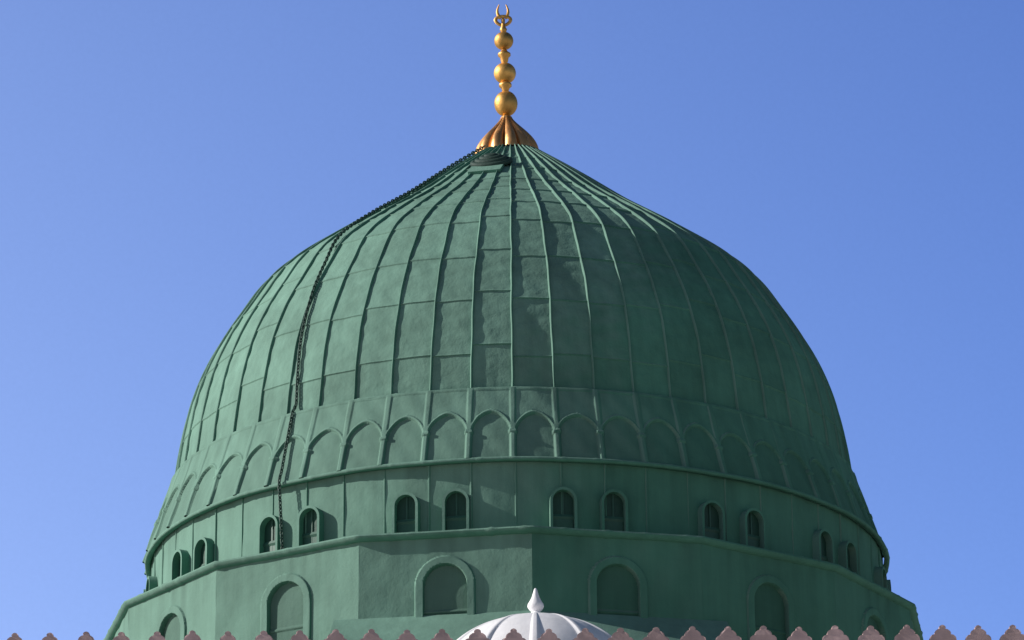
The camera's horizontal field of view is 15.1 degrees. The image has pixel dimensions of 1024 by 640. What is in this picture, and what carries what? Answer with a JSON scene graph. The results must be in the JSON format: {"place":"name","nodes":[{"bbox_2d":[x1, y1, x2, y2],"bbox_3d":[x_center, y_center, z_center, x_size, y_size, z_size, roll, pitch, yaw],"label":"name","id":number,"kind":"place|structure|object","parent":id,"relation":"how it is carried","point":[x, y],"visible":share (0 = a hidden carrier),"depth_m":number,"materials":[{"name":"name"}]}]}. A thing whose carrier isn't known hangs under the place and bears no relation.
{"place":"outdoors","nodes":[
{"label":"outdoors","id":0,"kind":"place"},
{"bbox_2d":[0,0,1023,639],"label":"sky","id":1,"kind":"structure","parent":0,"point":[161,160],"materials":[{"name":"blue"}]},
{"bbox_2d":[180,146,845,465],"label":"dome lead panels","id":2,"kind":"object","parent":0,"point":[532,355],"visible":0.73,"depth_m":59.20,"materials":[{"name":"green metal"}]},
{"bbox_2d":[175,144,850,472],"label":"dome ribs","id":3,"kind":"object","parent":2,"relation":"on","point":[558,163],"visible":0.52,"depth_m":60.57,"materials":[{"name":"green metal"}]},
{"bbox_2d":[277,145,484,548],"bbox_3d":[-2.103,0.382,60.974,0.452,8.590,5.482,-13,-24,31],"label":"chain","id":4,"kind":"object","parent":3,"relation":"on","point":[312,294],"visible":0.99,"depth_m":59.64,"materials":[{"name":"metal"}]},
{"bbox_2d":[468,164,503,174],"bbox_3d":[-0.426,-2.459,62.826,0.540,0.236,0.283,-5,-20,12],"label":"dome hatch","id":5,"kind":"object","parent":3,"relation":"on","point":[481,169],"visible":1,"depth_m":62.73,"materials":[{"name":"metal"}]},
{"bbox_2d":[470,153,512,165],"bbox_3d":[-0.338,-2.586,63.101,0.703,0.311,0.386,0,-20,0],"label":"dome hatch","id":6,"kind":"object","parent":3,"relation":"on","point":[489,159],"visible":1,"depth_m":62.97,"materials":[{"name":"green metal"}]},
{"bbox_2d":[112,533,913,639],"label":"drum base","id":7,"kind":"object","parent":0,"point":[314,595],"depth_m":56.14,"materials":[{"name":"green paint"}]},
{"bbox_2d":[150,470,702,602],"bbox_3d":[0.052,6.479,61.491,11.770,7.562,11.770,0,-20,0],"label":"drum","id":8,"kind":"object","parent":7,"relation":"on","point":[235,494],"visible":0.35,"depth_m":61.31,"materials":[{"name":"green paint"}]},
{"bbox_2d":[103,525,922,639],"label":"cornice","id":9,"kind":"structure","parent":7,"relation":"attached to","point":[528,529],"depth_m":56.62,"materials":[{"name":"green paint"}]},
{"bbox_2d":[143,462,890,592],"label":"window hoods and seams","id":10,"kind":"object","parent":7,"relation":"on","point":[880,577],"visible":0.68,"depth_m":57.56,"materials":[{"name":"green paint"}]},
{"bbox_2d":[144,456,889,576],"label":"cornice","id":11,"kind":"structure","parent":10,"relation":"attached to","point":[866,526],"depth_m":57.56,"materials":[{"name":"green paint"}]},
{"bbox_2d":[142,387,883,574],"bbox_3d":[0.031,3.493,62.575,11.978,1.240,11.978,0,-20,0],"label":"arcade band","id":12,"kind":"object","parent":11,"relation":"on","point":[492,422],"visible":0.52,"depth_m":57.72,"materials":[{"name":"green paint"}]},
{"bbox_2d":[181,386,835,465],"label":"dome foot ridge","id":13,"kind":"structure","parent":12,"relation":"on","point":[514,386],"depth_m":57.94,"materials":[{"name":"green paint"}]},
{"bbox_2d":[152,462,881,585],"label":"wall","id":14,"kind":"structure","parent":7,"relation":"on","point":[493,486],"depth_m":57.15,"materials":[{"name":"green paint"}]},
{"bbox_2d":[179,492,849,575],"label":"windows","id":15,"kind":"structure","parent":14,"relation":"in","point":[461,506],"depth_m":56.82,"materials":[{"name":"black glass"}]},
{"bbox_2d":[179,492,851,576],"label":"window shutter leaves","id":16,"kind":"object","parent":14,"relation":"in","point":[456,522],"visible":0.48,"depth_m":56.70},
{"bbox_2d":[330,610,728,639],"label":"roof","id":17,"kind":"structure","parent":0,"point":[453,626],"depth_m":55.43,"materials":[{"name":"green paint"}]},
{"bbox_3d":[-0.021,-2.677,64.823,1.200,0.120,1.200,0,-20,0],"label":"apex collar","id":18,"kind":"object","parent":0,"visible":0},
{"bbox_2d":[475,5,538,152],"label":"gold finial","id":19,"kind":"object","parent":18,"relation":"on","point":[507,129],"visible":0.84,"depth_m":65.04,"materials":[{"name":"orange metal"}]},
{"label":"mosque roof","id":20,"kind":"structure","parent":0},
{"bbox_2d":[7,625,1023,639],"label":"parapet merlons","id":21,"kind":"object","parent":20,"relation":"on","point":[906,632],"visible":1,"depth_m":43.40,"materials":[{"name":"pink stone"}]},
{"bbox_2d":[457,588,611,639],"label":"small dome","id":22,"kind":"structure","parent":20,"relation":"on","point":[535,624],"depth_m":47.69,"materials":[{"name":"paint"}]}
]}

